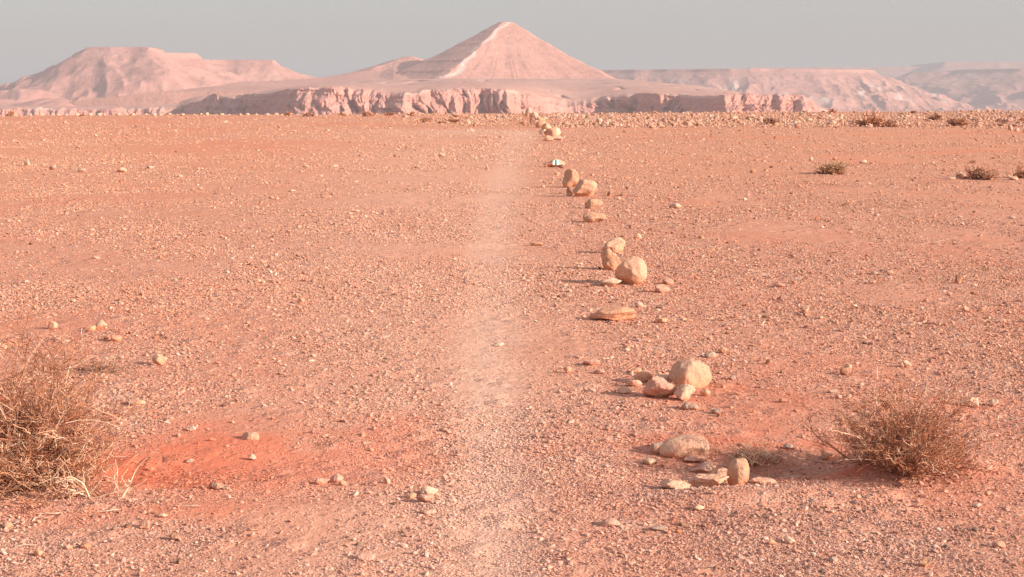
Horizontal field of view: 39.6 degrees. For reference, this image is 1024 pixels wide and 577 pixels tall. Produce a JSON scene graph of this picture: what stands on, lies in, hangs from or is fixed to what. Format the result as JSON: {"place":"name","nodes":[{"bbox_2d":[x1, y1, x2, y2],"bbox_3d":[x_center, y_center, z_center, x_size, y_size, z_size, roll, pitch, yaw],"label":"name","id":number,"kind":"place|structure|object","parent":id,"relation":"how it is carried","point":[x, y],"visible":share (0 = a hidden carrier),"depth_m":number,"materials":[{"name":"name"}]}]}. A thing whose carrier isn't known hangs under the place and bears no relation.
{"place":"outdoors","nodes":[
{"label":"outdoors","id":0,"kind":"place"},
{"bbox_2d":[0,47,315,108],"bbox_3d":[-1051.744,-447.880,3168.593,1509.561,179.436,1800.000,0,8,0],"label":"mesa","id":1,"kind":"structure","parent":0,"point":[93,72],"depth_m":3108.55,"materials":[{"name":"stone"}]},
{"bbox_2d":[69,22,616,108],"bbox_3d":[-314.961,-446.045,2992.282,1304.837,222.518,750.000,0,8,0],"label":"mountain","id":2,"kind":"structure","parent":0,"point":[505,50],"depth_m":2858.49,"materials":[{"name":"stone"}]},
{"bbox_2d":[0,86,821,115],"bbox_3d":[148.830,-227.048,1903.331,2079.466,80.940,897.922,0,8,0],"label":"cliff","id":3,"kind":"structure","parent":0,"point":[340,99],"depth_m":1600.93,"materials":[{"name":"stone"}]},
{"bbox_2d":[0,78,910,111],"bbox_3d":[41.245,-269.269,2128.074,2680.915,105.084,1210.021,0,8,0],"label":"hills","id":4,"kind":"structure","parent":0,"point":[565,92],"depth_m":2109.53,"materials":[{"name":"stone"}]},
{"bbox_2d":[439,128,543,576],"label":"path","id":5,"kind":"structure","parent":0,"point":[485,367],"depth_m":8.26,"materials":[{"name":"sand"}]},
{"bbox_2d":[0,111,1023,576],"bbox_3d":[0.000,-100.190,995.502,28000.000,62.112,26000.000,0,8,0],"label":"ground","id":6,"kind":"structure","parent":0,"point":[210,455],"depth_m":9.88,"materials":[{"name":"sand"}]},
{"bbox_2d":[2,521,12,527],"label":"stone","id":7,"kind":"object","parent":6,"relation":"on","point":[7,524],"visible":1,"depth_m":5.35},
{"bbox_2d":[5,110,14,115],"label":"bush","id":8,"kind":"object","parent":6,"relation":"on","point":[10,113],"visible":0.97,"depth_m":131.47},
{"bbox_2d":[33,550,42,556],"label":"stone","id":9,"kind":"object","parent":6,"relation":"on","point":[38,553],"visible":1,"depth_m":5.03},
{"bbox_2d":[48,321,57,328],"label":"stone","id":10,"kind":"object","parent":6,"relation":"on","point":[52,325],"visible":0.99,"depth_m":9.90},
{"bbox_2d":[79,543,91,548],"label":"stone","id":11,"kind":"object","parent":6,"relation":"on","point":[86,545],"visible":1,"depth_m":5.11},
{"bbox_2d":[15,449,159,514],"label":"dead branches","id":12,"kind":"object","parent":6,"relation":"on","point":[86,494],"visible":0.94,"depth_m":5.72,"materials":[{"name":"wood"}]},
{"bbox_2d":[0,291,177,508],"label":"shrub","id":13,"kind":"object","parent":6,"relation":"on","point":[29,443],"visible":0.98,"depth_m":5.96,"materials":[{"name":"plant"}]},
{"bbox_2d":[85,326,95,330],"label":"stone","id":14,"kind":"object","parent":6,"relation":"on","point":[91,328],"visible":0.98,"depth_m":9.80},
{"bbox_2d":[65,354,132,375],"bbox_3d":[-2.455,0.451,8.390,0.431,0.110,0.334,0,8,0],"label":"dead clump","id":15,"kind":"object","parent":6,"relation":"on","point":[100,368],"visible":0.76,"depth_m":8.39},
{"bbox_2d":[95,320,106,328],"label":"stone","id":16,"kind":"object","parent":6,"relation":"on","point":[100,324],"visible":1,"depth_m":9.88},
{"bbox_2d":[110,335,121,340],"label":"stone","id":17,"kind":"object","parent":6,"relation":"on","point":[116,337],"visible":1,"depth_m":9.41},
{"bbox_2d":[117,167,126,171],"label":"stone","id":18,"kind":"object","parent":6,"relation":"on","point":[121,169],"visible":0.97,"depth_m":31.13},
{"bbox_2d":[129,398,144,405],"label":"stone","id":19,"kind":"object","parent":6,"relation":"on","point":[137,401],"visible":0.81,"depth_m":7.48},
{"bbox_2d":[140,520,149,528],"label":"stone","id":20,"kind":"object","parent":6,"relation":"on","point":[144,524],"visible":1,"depth_m":5.33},
{"bbox_2d":[152,353,167,364],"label":"stone","id":21,"kind":"object","parent":6,"relation":"on","point":[159,359],"visible":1,"depth_m":8.56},
{"bbox_2d":[169,534,179,539],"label":"stone","id":22,"kind":"object","parent":6,"relation":"on","point":[173,536],"visible":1,"depth_m":5.20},
{"bbox_2d":[176,558,184,563],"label":"stone","id":23,"kind":"object","parent":6,"relation":"on","point":[179,561],"visible":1,"depth_m":4.95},
{"bbox_2d":[185,425,195,430],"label":"stone","id":24,"kind":"object","parent":6,"relation":"on","point":[192,428],"visible":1,"depth_m":6.93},
{"bbox_2d":[209,482,223,489],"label":"stone","id":25,"kind":"object","parent":6,"relation":"on","point":[217,485],"visible":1,"depth_m":5.90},
{"bbox_2d":[241,431,258,439],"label":"stone","id":26,"kind":"object","parent":6,"relation":"on","point":[251,435],"visible":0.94,"depth_m":6.77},
{"bbox_2d":[248,454,256,459],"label":"stone","id":27,"kind":"object","parent":6,"relation":"on","point":[252,456],"visible":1,"depth_m":6.46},
{"bbox_2d":[298,297,304,303],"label":"stone","id":28,"kind":"object","parent":6,"relation":"on","point":[301,300],"visible":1,"depth_m":11.14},
{"bbox_2d":[301,110,312,115],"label":"bush","id":29,"kind":"object","parent":6,"relation":"on","point":[307,114],"visible":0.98,"depth_m":124.33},
{"bbox_2d":[315,477,329,484],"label":"stone","id":30,"kind":"object","parent":6,"relation":"on","point":[319,481],"visible":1,"depth_m":6.01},
{"bbox_2d":[329,473,343,482],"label":"stone","id":31,"kind":"object","parent":6,"relation":"on","point":[336,478],"visible":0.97,"depth_m":6.04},
{"bbox_2d":[356,552,374,560],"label":"stone","id":32,"kind":"object","parent":6,"relation":"on","point":[362,556],"visible":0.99,"depth_m":4.99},
{"bbox_2d":[361,111,374,116],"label":"bush","id":33,"kind":"object","parent":6,"relation":"on","point":[367,113],"visible":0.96,"depth_m":125.75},
{"bbox_2d":[383,477,390,483],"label":"stone","id":34,"kind":"object","parent":6,"relation":"on","point":[386,480],"visible":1,"depth_m":5.97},
{"bbox_2d":[406,492,416,498],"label":"stone","id":35,"kind":"object","parent":6,"relation":"on","point":[411,495],"visible":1,"depth_m":5.75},
{"bbox_2d":[416,494,433,501],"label":"stone","id":36,"kind":"object","parent":6,"relation":"on","point":[422,497],"visible":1,"depth_m":5.68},
{"bbox_2d":[419,117,431,121],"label":"bush","id":37,"kind":"object","parent":6,"relation":"on","point":[425,120],"visible":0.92,"depth_m":95.81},
{"bbox_2d":[420,509,435,514],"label":"stone","id":38,"kind":"object","parent":6,"relation":"on","point":[428,511],"visible":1,"depth_m":5.50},
{"bbox_2d":[419,486,438,495],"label":"stone","id":39,"kind":"object","parent":6,"relation":"on","point":[427,490],"visible":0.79,"depth_m":5.79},
{"bbox_2d":[449,116,459,122],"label":"bush","id":40,"kind":"object","parent":6,"relation":"on","point":[453,120],"visible":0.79,"depth_m":93.67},
{"bbox_2d":[525,107,531,116],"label":"boulder","id":41,"kind":"object","parent":6,"relation":"on","point":[528,110],"visible":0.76,"depth_m":127.97,"materials":[{"name":"stone"}]},
{"bbox_2d":[535,121,544,127],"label":"boulder","id":42,"kind":"object","parent":6,"relation":"on","point":[538,124],"visible":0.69,"depth_m":78.91,"materials":[{"name":"stone"}]},
{"bbox_2d":[541,123,551,129],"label":"boulder","id":43,"kind":"object","parent":6,"relation":"on","point":[546,126],"visible":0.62,"depth_m":72.23,"materials":[{"name":"stone"}]},
{"bbox_2d":[544,135,552,140],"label":"boulder","id":44,"kind":"object","parent":6,"relation":"on","point":[548,138],"visible":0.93,"depth_m":53.63,"materials":[{"name":"stone"}]},
{"bbox_2d":[543,128,554,135],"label":"boulder","id":45,"kind":"object","parent":6,"relation":"on","point":[550,131],"visible":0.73,"depth_m":58.94,"materials":[{"name":"stone"}]},
{"bbox_2d":[547,159,564,166],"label":"waymark stone","id":46,"kind":"object","parent":6,"relation":"on","point":[554,162],"visible":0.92,"depth_m":33.33,"materials":[{"name":"paint"}]},
{"bbox_2d":[553,127,560,135],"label":"boulder","id":47,"kind":"object","parent":6,"relation":"on","point":[557,130],"visible":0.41,"depth_m":59.84,"materials":[{"name":"stone"}]},
{"bbox_2d":[551,135,562,139],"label":"boulder","id":48,"kind":"object","parent":6,"relation":"on","point":[556,137],"visible":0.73,"depth_m":54.99,"materials":[{"name":"stone"}]},
{"bbox_2d":[563,366,571,372],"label":"stone","id":49,"kind":"object","parent":6,"relation":"on","point":[568,369],"visible":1,"depth_m":8.30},
{"bbox_2d":[562,169,578,187],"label":"boulder","id":50,"kind":"object","parent":6,"relation":"on","point":[571,177],"visible":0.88,"depth_m":25.69,"materials":[{"name":"stone"}]},
{"bbox_2d":[566,186,574,193],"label":"stone","id":51,"kind":"object","parent":6,"relation":"on","point":[569,189],"visible":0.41,"depth_m":23.99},
{"bbox_2d":[129,109,1023,127],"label":"rim rubble","id":52,"kind":"object","parent":6,"relation":"on","point":[689,121],"visible":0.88,"depth_m":109.14,"materials":[{"name":"stone"}]},
{"bbox_2d":[572,179,596,196],"bbox_3d":[1.200,-1.640,23.427,0.403,0.329,0.302,0,8,0],"label":"boulder","id":53,"kind":"object","parent":6,"relation":"on","point":[583,187],"visible":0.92,"depth_m":23.32,"materials":[{"name":"stone"}]},
{"bbox_2d":[582,359,599,364],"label":"stone","id":54,"kind":"object","parent":6,"relation":"on","point":[592,361],"visible":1,"depth_m":8.54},
{"bbox_2d":[585,199,602,208],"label":"boulder","id":55,"kind":"object","parent":6,"relation":"on","point":[593,203],"visible":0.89,"depth_m":20.67,"materials":[{"name":"stone"}]},
{"bbox_2d":[583,212,605,222],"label":"boulder","id":56,"kind":"object","parent":6,"relation":"on","point":[590,217],"visible":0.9,"depth_m":18.50,"materials":[{"name":"stone"}]},
{"bbox_2d":[593,369,603,373],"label":"stone","id":57,"kind":"object","parent":6,"relation":"on","point":[599,371],"visible":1,"depth_m":8.30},
{"bbox_2d":[601,518,619,526],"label":"stone","id":58,"kind":"object","parent":6,"relation":"on","point":[608,522],"visible":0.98,"depth_m":5.37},
{"bbox_2d":[600,278,620,286],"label":"boulder","id":59,"kind":"object","parent":6,"relation":"on","point":[608,282],"visible":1,"depth_m":12.17,"materials":[{"name":"stone"}]},
{"bbox_2d":[601,248,619,269],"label":"boulder","id":60,"kind":"object","parent":6,"relation":"on","point":[610,259],"visible":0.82,"depth_m":13.35,"materials":[{"name":"stone"}]},
{"bbox_2d":[588,306,636,320],"bbox_3d":[0.729,0.187,10.313,0.350,0.117,0.171,0,8,0],"label":"boulder","id":61,"kind":"object","parent":6,"relation":"on","point":[616,313],"visible":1,"depth_m":10.27,"materials":[{"name":"stone"}]},
{"bbox_2d":[602,237,624,252],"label":"boulder","id":62,"kind":"object","parent":6,"relation":"on","point":[616,245],"visible":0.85,"depth_m":14.80,"materials":[{"name":"stone"}]},
{"bbox_2d":[616,386,630,393],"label":"stone","id":63,"kind":"object","parent":6,"relation":"on","point":[622,389],"visible":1,"depth_m":7.76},
{"bbox_2d":[615,256,646,284],"bbox_3d":[1.032,-0.144,12.320,0.275,0.281,0.208,3,8,22],"label":"boulder","id":64,"kind":"object","parent":6,"relation":"on","point":[631,270],"visible":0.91,"depth_m":12.25,"materials":[{"name":"stone"}]},
{"bbox_2d":[627,380,641,386],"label":"stone","id":65,"kind":"object","parent":6,"relation":"on","point":[631,383],"visible":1,"depth_m":7.94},
{"bbox_2d":[631,368,640,372],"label":"stone","id":66,"kind":"object","parent":6,"relation":"on","point":[637,370],"visible":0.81,"depth_m":8.31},
{"bbox_2d":[635,302,642,307],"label":"stone","id":67,"kind":"object","parent":6,"relation":"on","point":[639,304],"visible":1,"depth_m":10.99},
{"bbox_2d":[634,370,652,381],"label":"stone","id":68,"kind":"object","parent":6,"relation":"on","point":[644,376],"visible":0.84,"depth_m":8.05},
{"bbox_2d":[643,458,655,464],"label":"stone","id":69,"kind":"object","parent":6,"relation":"on","point":[648,461],"visible":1,"depth_m":6.34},
{"bbox_2d":[650,442,662,453],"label":"stone","id":70,"kind":"object","parent":6,"relation":"on","point":[654,447],"visible":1,"depth_m":6.47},
{"bbox_2d":[650,525,667,529],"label":"stone","id":71,"kind":"object","parent":6,"relation":"on","point":[660,527],"visible":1,"depth_m":5.32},
{"bbox_2d":[642,376,676,397],"bbox_3d":[0.796,0.541,7.676,0.186,0.134,0.139,0,8,0],"label":"boulder","id":72,"kind":"object","parent":6,"relation":"on","point":[658,386],"visible":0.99,"depth_m":7.64,"materials":[{"name":"stone"}]},
{"bbox_2d":[652,374,668,381],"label":"boulder","id":73,"kind":"object","parent":6,"relation":"on","point":[666,377],"visible":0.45,"depth_m":8.01,"materials":[{"name":"stone"}]},
{"bbox_2d":[655,284,669,292],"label":"boulder","id":74,"kind":"object","parent":6,"relation":"on","point":[660,288],"visible":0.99,"depth_m":11.83,"materials":[{"name":"stone"}]},
{"bbox_2d":[657,318,667,322],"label":"stone","id":75,"kind":"object","parent":6,"relation":"on","point":[662,320],"visible":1,"depth_m":10.20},
{"bbox_2d":[662,278,673,284],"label":"stone","id":76,"kind":"object","parent":6,"relation":"on","point":[668,281],"visible":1,"depth_m":12.33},
{"bbox_2d":[669,203,680,208],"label":"stone","id":77,"kind":"object","parent":6,"relation":"on","point":[675,205],"visible":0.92,"depth_m":20.75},
{"bbox_2d":[660,479,690,488],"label":"boulder","id":78,"kind":"object","parent":6,"relation":"on","point":[670,484],"visible":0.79,"depth_m":5.85,"materials":[{"name":"stone"}]},
{"bbox_2d":[659,434,709,458],"bbox_3d":[0.779,0.728,6.483,0.236,0.116,0.142,0,8,0],"label":"boulder","id":79,"kind":"object","parent":6,"relation":"on","point":[680,447],"visible":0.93,"depth_m":6.43,"materials":[{"name":"stone"}]},
{"bbox_2d":[673,384,695,400],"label":"boulder","id":80,"kind":"object","parent":6,"relation":"on","point":[683,392],"visible":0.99,"depth_m":7.58,"materials":[{"name":"stone"}]},
{"bbox_2d":[668,359,711,387],"bbox_3d":[0.998,0.480,7.973,0.234,0.180,0.169,-3,8,-19],"label":"boulder","id":81,"kind":"object","parent":6,"relation":"on","point":[696,373],"visible":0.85,"depth_m":7.91,"materials":[{"name":"stone"}]},
{"bbox_2d":[681,401,698,409],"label":"stone","id":82,"kind":"object","parent":6,"relation":"on","point":[686,405],"visible":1,"depth_m":7.35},
{"bbox_2d":[684,455,709,461],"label":"stone","id":83,"kind":"object","parent":6,"relation":"on","point":[700,458],"visible":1,"depth_m":6.39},
{"bbox_2d":[692,504,704,509],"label":"stone","id":84,"kind":"object","parent":6,"relation":"on","point":[698,507],"visible":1,"depth_m":5.54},
{"bbox_2d":[690,461,717,473],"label":"boulder","id":85,"kind":"object","parent":6,"relation":"on","point":[707,467],"visible":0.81,"depth_m":6.30,"materials":[{"name":"stone"}]},
{"bbox_2d":[700,388,710,395],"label":"stone","id":86,"kind":"object","parent":6,"relation":"on","point":[705,392],"visible":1,"depth_m":7.69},
{"bbox_2d":[687,473,728,486],"bbox_3d":[0.821,0.809,5.956,0.171,0.070,0.125,3,8,22],"label":"boulder","id":87,"kind":"object","parent":6,"relation":"on","point":[708,480],"visible":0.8,"depth_m":5.91,"materials":[{"name":"stone"}]},
{"bbox_2d":[704,351,716,357],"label":"stone","id":88,"kind":"object","parent":6,"relation":"on","point":[711,354],"visible":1,"depth_m":8.80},
{"bbox_2d":[711,408,721,413],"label":"stone","id":89,"kind":"object","parent":6,"relation":"on","point":[716,411],"visible":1,"depth_m":7.26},
{"bbox_2d":[712,467,726,481],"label":"stone","id":90,"kind":"object","parent":6,"relation":"on","point":[722,471],"visible":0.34,"depth_m":6.10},
{"bbox_2d":[718,347,726,353],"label":"stone","id":91,"kind":"object","parent":6,"relation":"on","point":[722,350],"visible":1,"depth_m":8.97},
{"bbox_2d":[727,458,749,485],"bbox_3d":[0.947,0.777,5.965,0.084,0.138,0.079,7,10,42],"label":"stone","id":92,"kind":"object","parent":6,"relation":"on","point":[738,469],"visible":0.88,"depth_m":5.94,"materials":[{"name":"stone"}]},
{"bbox_2d":[715,437,799,465],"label":"straw litter","id":93,"kind":"object","parent":6,"relation":"on","point":[756,457],"visible":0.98,"depth_m":6.43,"materials":[{"name":"plant"}]},
{"bbox_2d":[751,477,777,484],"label":"stone","id":94,"kind":"object","parent":6,"relation":"on","point":[761,480],"visible":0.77,"depth_m":5.98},
{"bbox_2d":[760,117,778,123],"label":"bush","id":95,"kind":"object","parent":6,"relation":"on","point":[772,120],"visible":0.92,"depth_m":87.44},
{"bbox_2d":[774,283,784,286],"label":"stone","id":96,"kind":"object","parent":6,"relation":"on","point":[778,284],"visible":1,"depth_m":12.16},
{"bbox_2d":[783,444,794,448],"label":"stone","id":97,"kind":"object","parent":6,"relation":"on","point":[787,446],"visible":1,"depth_m":6.56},
{"bbox_2d":[783,536,795,543],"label":"stone","id":98,"kind":"object","parent":6,"relation":"on","point":[788,540],"visible":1,"depth_m":5.14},
{"bbox_2d":[802,306,808,312],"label":"stone","id":99,"kind":"object","parent":6,"relation":"on","point":[805,309],"visible":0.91,"depth_m":10.68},
{"bbox_2d":[822,452,833,459],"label":"stone","id":100,"kind":"object","parent":6,"relation":"on","point":[826,454],"visible":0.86,"depth_m":6.43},
{"bbox_2d":[811,160,849,174],"bbox_3d":[6.842,-2.576,30.221,0.680,0.354,0.897,5,9,33],"label":"shrub","id":101,"kind":"object","parent":6,"relation":"on","point":[827,169],"visible":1,"depth_m":30.04,"materials":[{"name":"plant"}]},
{"bbox_2d":[828,556,837,562],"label":"stone","id":102,"kind":"object","parent":6,"relation":"on","point":[832,559],"visible":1,"depth_m":4.94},
{"bbox_2d":[839,367,848,374],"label":"stone","id":103,"kind":"object","parent":6,"relation":"on","point":[843,371],"visible":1,"depth_m":8.31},
{"bbox_2d":[853,107,885,126],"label":"bush","id":104,"kind":"object","parent":6,"relation":"on","point":[874,121],"visible":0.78,"depth_m":80.60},
{"bbox_2d":[880,120,899,126],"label":"bush","id":105,"kind":"object","parent":6,"relation":"on","point":[889,123],"visible":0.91,"depth_m":78.98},
{"bbox_2d":[903,360,910,366],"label":"stone","id":106,"kind":"object","parent":6,"relation":"on","point":[906,363],"visible":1,"depth_m":8.56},
{"bbox_2d":[792,358,1023,485],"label":"shrub","id":107,"kind":"object","parent":6,"relation":"on","point":[902,451],"visible":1,"depth_m":6.00,"materials":[{"name":"plant"}]},
{"bbox_2d":[918,557,931,566],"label":"stone","id":108,"kind":"object","parent":6,"relation":"on","point":[924,562],"visible":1,"depth_m":4.90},
{"bbox_2d":[927,114,941,119],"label":"bush","id":109,"kind":"object","parent":6,"relation":"on","point":[934,117],"visible":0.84,"depth_m":106.08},
{"bbox_2d":[955,274,961,282],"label":"stone","id":110,"kind":"object","parent":6,"relation":"on","point":[958,278],"visible":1,"depth_m":12.46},
{"bbox_2d":[947,116,970,125],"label":"bush","id":111,"kind":"object","parent":6,"relation":"on","point":[958,121],"visible":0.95,"depth_m":82.99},
{"bbox_2d":[963,397,978,406],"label":"stone","id":112,"kind":"object","parent":6,"relation":"on","point":[974,401],"visible":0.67,"depth_m":7.37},
{"bbox_2d":[956,164,998,179],"bbox_3d":[9.366,-2.329,28.494,0.626,0.344,0.824,-7,11,-44],"label":"shrub","id":113,"kind":"object","parent":6,"relation":"on","point":[978,173],"visible":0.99,"depth_m":28.39,"materials":[{"name":"plant"}]},
{"bbox_2d":[987,399,998,405],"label":"stone","id":114,"kind":"object","parent":6,"relation":"on","point":[993,402],"visible":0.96,"depth_m":7.41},
{"bbox_2d":[991,541,1005,547],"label":"stone","id":115,"kind":"object","parent":6,"relation":"on","point":[1000,544],"visible":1,"depth_m":5.11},
{"bbox_2d":[1013,162,1023,177],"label":"shrub","id":116,"kind":"object","parent":6,"relation":"on","point":[1020,174],"visible":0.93,"depth_m":28.84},
{"bbox_2d":[0,0,1023,84],"label":"sky","id":117,"kind":"structure","parent":0,"point":[315,38],"materials":[{"name":"grey"}]},
{"bbox_2d":[601,69,1019,110],"bbox_3d":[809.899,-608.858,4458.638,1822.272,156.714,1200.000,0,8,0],"label":"mesa","id":118,"kind":"structure","parent":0,"point":[846,89],"depth_m":4346.52,"materials":[{"name":"stone"}]},
{"bbox_2d":[747,62,1023,77],"bbox_3d":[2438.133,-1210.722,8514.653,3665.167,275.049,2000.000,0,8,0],"label":"mesa","id":119,"kind":"structure","parent":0,"point":[894,72],"depth_m":8447.07,"materials":[{"name":"stone"}]},
{"bbox_2d":[894,68,1023,110],"bbox_3d":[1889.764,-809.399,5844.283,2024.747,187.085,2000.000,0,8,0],"label":"mesa","id":120,"kind":"structure","parent":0,"point":[1000,89],"depth_m":5776.60,"materials":[{"name":"stone"}]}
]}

